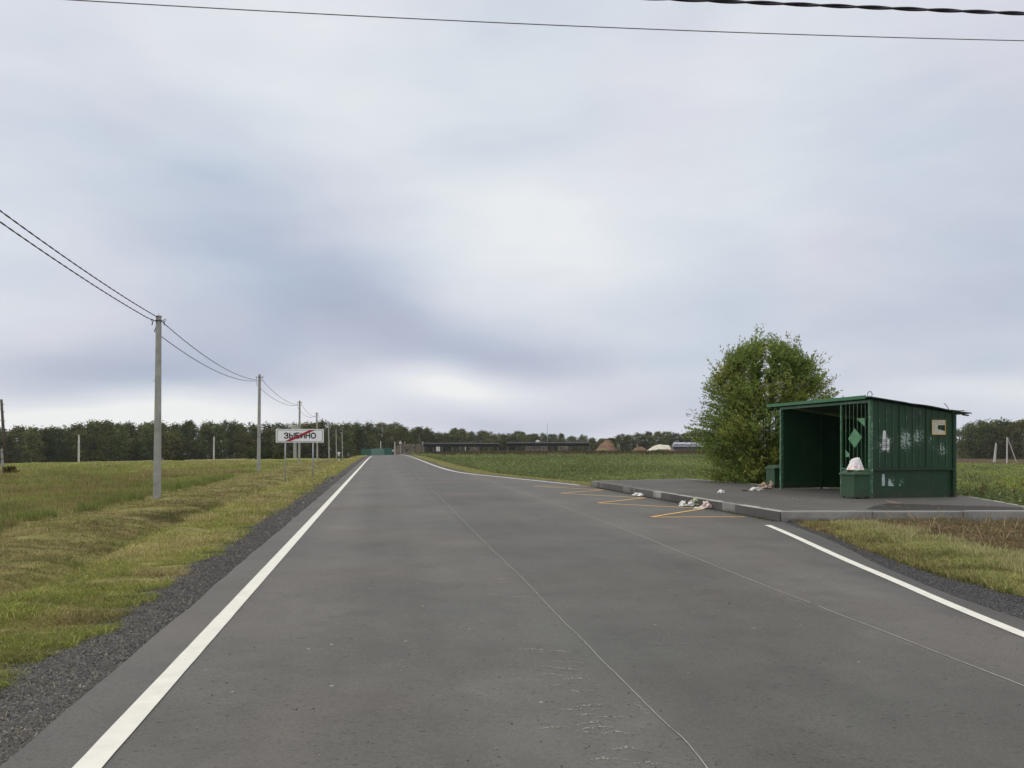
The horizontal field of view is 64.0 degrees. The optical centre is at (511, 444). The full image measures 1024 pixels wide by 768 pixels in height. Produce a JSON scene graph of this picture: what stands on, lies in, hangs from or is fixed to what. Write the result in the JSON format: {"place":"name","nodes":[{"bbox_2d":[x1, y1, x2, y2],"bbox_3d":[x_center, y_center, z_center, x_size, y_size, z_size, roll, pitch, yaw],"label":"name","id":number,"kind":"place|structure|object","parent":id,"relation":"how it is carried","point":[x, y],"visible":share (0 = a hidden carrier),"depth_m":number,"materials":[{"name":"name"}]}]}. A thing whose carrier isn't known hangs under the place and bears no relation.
{"place":"outdoors","nodes":[
{"label":"outdoors","id":0,"kind":"place"},
{"bbox_2d":[0,474,345,765],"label":"gravel","id":1,"kind":"structure","parent":0,"point":[38,701],"depth_m":6.47,"materials":[{"name":"grey gravel"}]},
{"bbox_2d":[411,455,590,485],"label":"mown grass","id":2,"kind":"structure","parent":0,"point":[458,467],"depth_m":48.15,"materials":[{"name":"green plant"}]},
{"bbox_2d":[0,454,1023,767],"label":"road","id":3,"kind":"structure","parent":0,"point":[692,652],"depth_m":6.30,"materials":[{"name":"grey asphalt"}]},
{"bbox_2d":[72,456,371,767],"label":"road marking","id":4,"kind":"object","parent":3,"relation":"on","point":[108,743],"visible":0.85,"depth_m":5.71,"materials":[{"name":"white paint"}]},
{"bbox_2d":[482,557,657,763],"bbox_3d":[0.172,1.598,7.855,0.710,0.001,7.639,0,0,-6],"label":"surface scuff","id":5,"kind":"object","parent":3,"relation":"on","point":[588,705],"visible":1,"depth_m":4.81,"materials":[{"name":"grey asphalt"}]},
{"bbox_2d":[441,498,707,767],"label":"surface joint","id":6,"kind":"object","parent":3,"relation":"on","point":[607,665],"visible":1,"depth_m":5.61,"materials":[{"name":"grey asphalt"}]},
{"bbox_2d":[196,507,1019,767],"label":"pebbles","id":7,"kind":"object","parent":3,"relation":"on","point":[561,687],"visible":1,"depth_m":5.14,"materials":[{"name":"stone"}]},
{"bbox_2d":[596,487,776,520],"bbox_3d":[4.216,1.588,24.282,0.327,0.037,14.686,0,0,-10],"label":"kerb debris","id":8,"kind":"object","parent":3,"relation":"on","point":[695,506],"visible":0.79,"depth_m":20.39,"materials":[{"name":"grey plant"}]},
{"bbox_2d":[472,475,1023,685],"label":"surface joint","id":9,"kind":"object","parent":3,"relation":"on","point":[825,608],"visible":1,"depth_m":7.47,"materials":[{"name":"grey asphalt"}]},
{"bbox_2d":[766,525,1023,636],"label":"road marking","id":10,"kind":"object","parent":3,"relation":"on","point":[962,609],"visible":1,"depth_m":8.96,"materials":[{"name":"white paint"}]},
{"bbox_2d":[0,449,1023,738],"bbox_3d":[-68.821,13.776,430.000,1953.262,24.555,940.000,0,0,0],"label":"ground","id":11,"kind":"structure","parent":0,"point":[154,523],"depth_m":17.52,"materials":[{"name":"green plant"}]},
{"bbox_2d":[0,399,7,470],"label":"wooden pole","id":12,"kind":"object","parent":11,"relation":"on","point":[4,459],"visible":0.99,"depth_m":69.90,"materials":[{"name":"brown wood"}]},
{"bbox_2d":[0,435,22,461],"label":"tree","id":13,"kind":"object","parent":11,"relation":"on","point":[12,448],"visible":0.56,"depth_m":227.02,"materials":[{"name":"green plant"}]},
{"bbox_2d":[2,429,31,462],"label":"tree","id":14,"kind":"object","parent":11,"relation":"on","point":[13,436],"visible":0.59,"depth_m":226.40,"materials":[{"name":"green plant"}]},
{"bbox_2d":[7,425,29,457],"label":"tree","id":15,"kind":"object","parent":11,"relation":"on","point":[18,428],"visible":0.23,"depth_m":233.52,"materials":[{"name":"green plant"}]},
{"bbox_2d":[19,429,48,462],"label":"tree","id":16,"kind":"object","parent":11,"relation":"on","point":[35,454],"visible":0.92,"depth_m":225.15,"materials":[{"name":"green plant"}]},
{"bbox_2d":[31,425,57,462],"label":"tree","id":17,"kind":"object","parent":11,"relation":"on","point":[45,433],"visible":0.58,"depth_m":231.33,"materials":[{"name":"green plant"}]},
{"bbox_2d":[41,427,70,461],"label":"tree","id":18,"kind":"object","parent":11,"relation":"on","point":[58,433],"visible":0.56,"depth_m":233.15,"materials":[{"name":"green plant"}]},
{"bbox_2d":[53,424,73,458],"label":"tree","id":19,"kind":"object","parent":11,"relation":"on","point":[68,429],"visible":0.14,"depth_m":241.71,"materials":[{"name":"green plant"}]},
{"bbox_2d":[56,438,76,461],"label":"tree","id":20,"kind":"object","parent":11,"relation":"on","point":[65,447],"visible":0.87,"depth_m":230.57,"materials":[{"name":"green plant"}]},
{"bbox_2d":[66,428,92,461],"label":"tree","id":21,"kind":"object","parent":11,"relation":"on","point":[84,438],"visible":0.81,"depth_m":231.91,"materials":[{"name":"green plant"}]},
{"bbox_2d":[74,419,109,461],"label":"tree","id":22,"kind":"object","parent":11,"relation":"on","point":[103,426],"visible":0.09,"depth_m":244.02,"materials":[{"name":"green plant"}]},
{"bbox_2d":[81,419,106,461],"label":"tree","id":23,"kind":"object","parent":11,"relation":"on","point":[92,433],"visible":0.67,"depth_m":237.35,"materials":[{"name":"green plant"}]},
{"bbox_2d":[95,429,120,460],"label":"tree","id":24,"kind":"object","parent":11,"relation":"on","point":[108,435],"visible":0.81,"depth_m":233.37,"materials":[{"name":"green plant"}]},
{"bbox_2d":[0,473,234,532],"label":"fringe grass","id":25,"kind":"structure","parent":11,"relation":"on","point":[35,513],"depth_m":32.19,"materials":[{"name":"green plant"}]},
{"bbox_2d":[105,422,133,460],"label":"tree","id":26,"kind":"object","parent":11,"relation":"on","point":[119,432],"visible":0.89,"depth_m":234.86,"materials":[{"name":"green plant"}]},
{"bbox_2d":[120,422,138,460],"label":"tree","id":27,"kind":"object","parent":11,"relation":"on","point":[131,428],"visible":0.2,"depth_m":246.94,"materials":[{"name":"green plant"}]},
{"bbox_2d":[118,436,145,460],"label":"tree","id":28,"kind":"object","parent":11,"relation":"on","point":[134,456],"visible":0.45,"depth_m":240.47,"materials":[{"name":"green plant"}]},
{"bbox_2d":[0,541,264,737],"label":"straw wisps","id":29,"kind":"object","parent":11,"relation":"on","point":[87,654],"visible":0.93,"depth_m":5.91,"materials":[{"name":"beige plant"}]},
{"bbox_2d":[136,423,153,460],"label":"tree","id":30,"kind":"object","parent":11,"relation":"on","point":[147,433],"visible":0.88,"depth_m":240.27,"materials":[{"name":"green plant"}]},
{"bbox_2d":[131,421,161,460],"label":"tree","id":31,"kind":"object","parent":11,"relation":"on","point":[140,427],"visible":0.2,"depth_m":245.96,"materials":[{"name":"green plant"}]},
{"bbox_2d":[0,459,310,527],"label":"field grass","id":32,"kind":"structure","parent":11,"relation":"on","point":[8,506],"depth_m":52.53,"materials":[{"name":"green plant"}]},
{"bbox_2d":[151,316,165,498],"bbox_3d":[-15.309,-1.468,35.500,0.684,8.438,0.230,0,0,0],"label":"utility pole","id":33,"kind":"object","parent":11,"relation":"on","point":[157,449],"visible":0.84,"depth_m":35.41,"materials":[{"name":"concrete"}]},
{"bbox_2d":[0,210,342,433],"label":"power cable","id":34,"kind":"object","parent":33,"relation":"attached to","point":[123,296],"visible":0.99,"depth_m":28.71,"materials":[{"name":"black metal"}]},
{"bbox_2d":[0,221,343,436],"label":"power cable","id":35,"kind":"object","parent":33,"relation":"attached to","point":[119,301],"visible":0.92,"depth_m":28.79,"materials":[{"name":"black metal"}]},
{"bbox_2d":[153,429,185,459],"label":"tree","id":36,"kind":"object","parent":11,"relation":"on","point":[169,455],"visible":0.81,"depth_m":240.40,"materials":[{"name":"green plant"}]},
{"bbox_2d":[170,437,191,459],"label":"tree","id":37,"kind":"object","parent":11,"relation":"on","point":[186,446],"visible":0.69,"depth_m":242.99,"materials":[{"name":"green plant"}]},
{"bbox_2d":[175,421,194,459],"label":"tree","id":38,"kind":"object","parent":11,"relation":"on","point":[181,429],"visible":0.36,"depth_m":251.73,"materials":[{"name":"green plant"}]},
{"bbox_2d":[185,438,205,459],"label":"tree","id":39,"kind":"object","parent":11,"relation":"on","point":[193,447],"visible":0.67,"depth_m":247.11,"materials":[{"name":"green plant"}]},
{"bbox_2d":[187,424,210,459],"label":"tree","id":40,"kind":"object","parent":11,"relation":"on","point":[195,430],"visible":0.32,"depth_m":252.44,"materials":[{"name":"green plant"}]},
{"bbox_2d":[196,424,215,459],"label":"tree","id":41,"kind":"object","parent":11,"relation":"on","point":[203,445],"visible":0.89,"depth_m":244.30,"materials":[{"name":"green plant"}]},
{"bbox_2d":[210,423,228,458],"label":"tree","id":42,"kind":"object","parent":11,"relation":"on","point":[219,437],"visible":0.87,"depth_m":246.85,"materials":[{"name":"green plant"}]},
{"bbox_2d":[218,420,237,458],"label":"tree","id":43,"kind":"object","parent":11,"relation":"on","point":[225,422],"visible":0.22,"depth_m":255.25,"materials":[{"name":"green plant"}]},
{"bbox_2d":[225,420,243,458],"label":"tree","id":44,"kind":"object","parent":11,"relation":"on","point":[232,428],"visible":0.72,"depth_m":252.20,"materials":[{"name":"green plant"}]},
{"bbox_2d":[232,431,255,458],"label":"tree","id":45,"kind":"object","parent":11,"relation":"on","point":[245,446],"visible":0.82,"depth_m":248.43,"materials":[{"name":"green plant"}]},
{"bbox_2d":[242,428,268,456],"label":"tree","id":46,"kind":"object","parent":11,"relation":"on","point":[254,432],"visible":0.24,"depth_m":253.98,"materials":[{"name":"green plant"}]},
{"bbox_2d":[245,447,267,459],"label":"bush","id":47,"kind":"object","parent":11,"relation":"on","point":[252,453],"visible":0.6,"depth_m":149.42,"materials":[{"name":"green plant"}]},
{"bbox_2d":[256,375,262,470],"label":"utility pole","id":48,"kind":"object","parent":11,"relation":"on","point":[259,431],"visible":0.97,"depth_m":69.41,"materials":[{"name":"concrete"}]},
{"bbox_2d":[261,445,274,458],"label":"bush","id":49,"kind":"object","parent":11,"relation":"on","point":[269,453],"visible":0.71,"depth_m":151.68,"materials":[{"name":"green plant"}]},
{"bbox_2d":[262,427,275,447],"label":"tree","id":50,"kind":"object","parent":11,"relation":"on","point":[268,432],"visible":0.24,"depth_m":264.04,"materials":[{"name":"green plant"}]},
{"bbox_2d":[269,430,288,454],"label":"tree","id":51,"kind":"object","parent":11,"relation":"on","point":[275,444],"visible":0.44,"depth_m":251.38,"materials":[{"name":"green plant"}]},
{"bbox_2d":[275,428,303,457],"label":"tree","id":52,"kind":"object","parent":11,"relation":"on","point":[289,454],"visible":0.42,"depth_m":251.96,"materials":[{"name":"green plant"}]},
{"bbox_2d":[297,401,301,462],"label":"utility pole","id":53,"kind":"object","parent":11,"relation":"on","point":[299,423],"visible":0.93,"depth_m":103.41,"materials":[{"name":"concrete"}]},
{"bbox_2d":[276,429,323,482],"bbox_3d":[-10.883,0.650,42.036,2.450,2.898,0.086,0,0,0],"label":"town sign","id":54,"kind":"object","parent":11,"relation":"on","point":[300,435],"visible":0.94,"depth_m":42.00,"materials":[{"name":"white metal"}]},
{"bbox_2d":[286,424,315,457],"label":"tree","id":55,"kind":"object","parent":11,"relation":"on","point":[303,426],"visible":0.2,"depth_m":256.21,"materials":[{"name":"green plant"}]},
{"bbox_2d":[297,421,327,458],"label":"tree","id":56,"kind":"object","parent":11,"relation":"on","point":[313,426],"visible":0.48,"depth_m":257.42,"materials":[{"name":"green plant"}]},
{"bbox_2d":[310,418,341,457],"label":"tree","id":57,"kind":"object","parent":11,"relation":"on","point":[321,423],"visible":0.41,"depth_m":261.68,"materials":[{"name":"green plant"}]},
{"bbox_2d":[325,421,343,456],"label":"tree","id":58,"kind":"object","parent":11,"relation":"on","point":[334,426],"visible":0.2,"depth_m":271.74,"materials":[{"name":"green plant"}]},
{"bbox_2d":[324,436,349,457],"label":"tree","id":59,"kind":"object","parent":11,"relation":"on","point":[331,440],"visible":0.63,"depth_m":260.28,"materials":[{"name":"green plant"}]},
{"bbox_2d":[334,421,360,457],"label":"tree","id":60,"kind":"object","parent":11,"relation":"on","point":[347,427],"visible":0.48,"depth_m":272.54,"materials":[{"name":"green plant"}]},
{"bbox_2d":[340,430,355,457],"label":"tree","id":61,"kind":"object","parent":11,"relation":"on","point":[347,437],"visible":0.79,"depth_m":264.14,"materials":[{"name":"green plant"}]},
{"bbox_2d":[351,425,368,455],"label":"tree","id":62,"kind":"object","parent":11,"relation":"on","point":[359,433],"visible":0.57,"depth_m":276.64,"materials":[{"name":"green plant"}]},
{"bbox_2d":[359,422,379,448],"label":"tree","id":63,"kind":"object","parent":11,"relation":"on","point":[371,429],"visible":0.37,"depth_m":294.14,"materials":[{"name":"green plant"}]},
{"bbox_2d":[364,432,379,448],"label":"tree","id":64,"kind":"object","parent":11,"relation":"on","point":[374,442],"visible":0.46,"depth_m":286.30,"materials":[{"name":"green plant"}]},
{"bbox_2d":[361,448,391,455],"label":"metal fence","id":65,"kind":"object","parent":11,"relation":"on","point":[377,451],"visible":0.66,"depth_m":232.01,"materials":[{"name":"metal"}]},
{"bbox_2d":[382,427,401,454],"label":"tree","id":66,"kind":"object","parent":11,"relation":"on","point":[391,433],"visible":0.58,"depth_m":301.39,"materials":[{"name":"green plant"}]},
{"bbox_2d":[391,424,410,454],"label":"tree","id":67,"kind":"object","parent":11,"relation":"on","point":[401,431],"visible":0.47,"depth_m":305.67,"materials":[{"name":"green plant"}]},
{"bbox_2d":[396,444,422,454],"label":"ruined building","id":68,"kind":"structure","parent":11,"relation":"on","point":[407,449],"depth_m":228.00,"materials":[{"name":"grey concrete"}]},
{"bbox_2d":[411,426,428,451],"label":"tree","id":69,"kind":"object","parent":11,"relation":"on","point":[420,430],"visible":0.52,"depth_m":324.73,"materials":[{"name":"green plant"}]},
{"bbox_2d":[421,431,437,452],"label":"tree","id":70,"kind":"object","parent":11,"relation":"on","point":[429,436],"visible":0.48,"depth_m":332.84,"materials":[{"name":"green plant"}]},
{"bbox_2d":[446,433,458,451],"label":"tree","id":71,"kind":"object","parent":11,"relation":"on","point":[453,436],"visible":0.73,"depth_m":340.24,"materials":[{"name":"green plant"}]},
{"bbox_2d":[423,443,498,452],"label":"open shed","id":72,"kind":"structure","parent":11,"relation":"on","point":[461,445],"depth_m":225.00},
{"bbox_2d":[456,430,470,450],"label":"tree","id":73,"kind":"object","parent":11,"relation":"on","point":[465,438],"visible":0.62,"depth_m":342.28,"materials":[{"name":"green plant"}]},
{"bbox_2d":[475,430,488,448],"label":"tree","id":74,"kind":"object","parent":11,"relation":"on","point":[480,436],"visible":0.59,"depth_m":359.46,"materials":[{"name":"green plant"}]},
{"bbox_2d":[507,442,588,450],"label":"open shed","id":75,"kind":"structure","parent":11,"relation":"on","point":[552,444],"depth_m":225.00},
{"bbox_2d":[415,449,712,455],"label":"brown weeds","id":76,"kind":"object","parent":11,"relation":"on","point":[681,451],"visible":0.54,"depth_m":145.50,"materials":[{"name":"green plant"}]},
{"bbox_2d":[595,440,616,450],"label":"earth mound","id":77,"kind":"object","parent":11,"relation":"on","point":[607,444],"visible":0.41,"depth_m":211.35,"materials":[{"name":"brown soil"}]},
{"bbox_2d":[620,435,636,450],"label":"tree","id":78,"kind":"object","parent":11,"relation":"on","point":[627,438],"visible":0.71,"depth_m":346.48,"materials":[{"name":"green plant"}]},
{"bbox_2d":[630,432,646,448],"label":"tree","id":79,"kind":"object","parent":11,"relation":"on","point":[634,442],"visible":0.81,"depth_m":340.13,"materials":[{"name":"green plant"}]},
{"bbox_2d":[638,435,655,449],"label":"tree","id":80,"kind":"object","parent":11,"relation":"on","point":[649,440],"visible":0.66,"depth_m":340.75,"materials":[{"name":"green plant"}]},
{"bbox_2d":[650,431,664,446],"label":"tree","id":81,"kind":"object","parent":11,"relation":"on","point":[657,434],"visible":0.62,"depth_m":336.68,"materials":[{"name":"green plant"}]},
{"bbox_2d":[671,442,704,450],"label":"sheet pile","id":82,"kind":"object","parent":11,"relation":"on","point":[677,446],"visible":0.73,"depth_m":214.60,"materials":[{"name":"silver metal"}]},
{"bbox_2d":[410,451,1023,505],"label":"weeds","id":83,"kind":"object","parent":11,"relation":"on","point":[635,467],"visible":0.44,"depth_m":60.41,"materials":[{"name":"green plant"}]},
{"bbox_2d":[681,323,843,483],"bbox_3d":[9.441,-1.351,30.799,6.036,6.399,5.807,0,0,0],"label":"willow bush","id":84,"kind":"object","parent":11,"relation":"on","point":[742,398],"visible":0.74,"depth_m":29.96,"materials":[{"name":"green plant"}]},
{"bbox_2d":[791,523,1023,619],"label":"gravel","id":85,"kind":"structure","parent":11,"relation":"on","point":[1008,598],"depth_m":9.32,"materials":[{"name":"grey gravel"}]},
{"bbox_2d":[844,507,1023,546],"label":"straw stalks","id":86,"kind":"object","parent":11,"relation":"on","point":[984,522],"visible":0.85,"depth_m":15.42,"materials":[{"name":"brown plant"}]},
{"bbox_2d":[956,423,980,458],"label":"tree","id":87,"kind":"object","parent":11,"relation":"on","point":[966,438],"visible":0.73,"depth_m":282.83,"materials":[{"name":"green plant"}]},
{"bbox_2d":[958,423,999,458],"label":"tree","id":88,"kind":"object","parent":11,"relation":"on","point":[978,437],"visible":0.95,"depth_m":279.27,"materials":[{"name":"green plant"}]},
{"bbox_2d":[976,421,1004,458],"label":"tree","id":89,"kind":"object","parent":11,"relation":"on","point":[989,426],"visible":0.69,"depth_m":279.93,"materials":[{"name":"green plant"}]},
{"bbox_2d":[988,425,1014,458],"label":"tree","id":90,"kind":"object","parent":11,"relation":"on","point":[997,433],"visible":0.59,"depth_m":279.95,"materials":[{"name":"green plant"}]},
{"bbox_2d":[993,416,1013,457],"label":"tree","id":91,"kind":"object","parent":11,"relation":"on","point":[1004,421],"visible":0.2,"depth_m":287.89,"materials":[{"name":"green plant"}]},
{"bbox_2d":[998,423,1023,458],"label":"tree","id":92,"kind":"object","parent":11,"relation":"on","point":[1009,427],"visible":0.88,"depth_m":276.46,"materials":[{"name":"green plant"}]},
{"bbox_2d":[1005,418,1023,458],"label":"tree","id":93,"kind":"object","parent":11,"relation":"on","point":[1018,424],"visible":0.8,"depth_m":275.91,"materials":[{"name":"green plant"}]},
{"bbox_2d":[0,0,1023,462],"label":"sky","id":94,"kind":"structure","parent":0,"point":[441,226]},
{"bbox_2d":[72,0,1023,40],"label":"overhead wire","id":95,"kind":"object","parent":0,"point":[534,24],"visible":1,"depth_m":9.00,"materials":[{"name":"black metal"}]},
{"bbox_2d":[597,479,1023,521],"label":"pavement","id":96,"kind":"structure","parent":0,"point":[818,499],"depth_m":21.32,"materials":[{"name":"concrete"}]},
{"bbox_2d":[591,481,781,512],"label":"kerb","id":97,"kind":"structure","parent":96,"relation":"on","point":[728,506],"depth_m":22.34,"materials":[{"name":"concrete"}]},
{"bbox_2d":[765,465,779,487],"bbox_3d":[8.660,1.030,26.750,0.583,0.740,0.583,0,0,-13],"label":"litter bin","id":98,"kind":"object","parent":96,"relation":"on","point":[773,473],"visible":0.57,"depth_m":26.50,"materials":[{"name":"metal"}]},
{"bbox_2d":[839,470,871,498],"bbox_3d":[8.980,1.030,21.420,0.583,0.740,0.583,0,0,-17],"label":"litter bin","id":99,"kind":"object","parent":96,"relation":"on","point":[855,484],"visible":0.96,"depth_m":21.21,"materials":[{"name":"metal"}]},
{"bbox_2d":[846,457,863,469],"bbox_3d":[8.959,0.504,21.402,0.488,0.336,0.418,0,0,-29],"label":"carrier bag","id":100,"kind":"object","parent":99,"relation":"on","point":[855,463],"visible":0.99,"depth_m":21.29,"materials":[{"name":"plastic"}]},
{"bbox_2d":[767,391,971,497],"bbox_3d":[10.278,-0.001,24.195,3.112,2.802,5.280,0,0,-11],"label":"bus shelter","id":101,"kind":"object","parent":96,"relation":"on","point":[901,449],"visible":1,"depth_m":21.95,"materials":[{"name":"metal"}]},
{"bbox_2d":[781,510,1023,522],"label":"kerb","id":102,"kind":"structure","parent":96,"relation":"on","point":[798,516],"depth_m":17.11,"materials":[{"name":"concrete"}]},
{"bbox_2d":[867,503,1022,509],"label":"pavement patch","id":103,"kind":"object","parent":96,"relation":"on","point":[887,506],"visible":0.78,"depth_m":18.22,"materials":[{"name":"concrete"}]},
{"bbox_2d":[650,0,1023,14],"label":"overhead cable","id":104,"kind":"object","parent":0,"point":[875,7],"visible":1,"depth_m":8.79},
{"bbox_2d":[797,517,1023,596],"bbox_3d":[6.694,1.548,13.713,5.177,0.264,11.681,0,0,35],"label":"verge grass","id":105,"kind":"structure","parent":0,"point":[943,561],"depth_m":11.99,"materials":[{"name":"green plant"}]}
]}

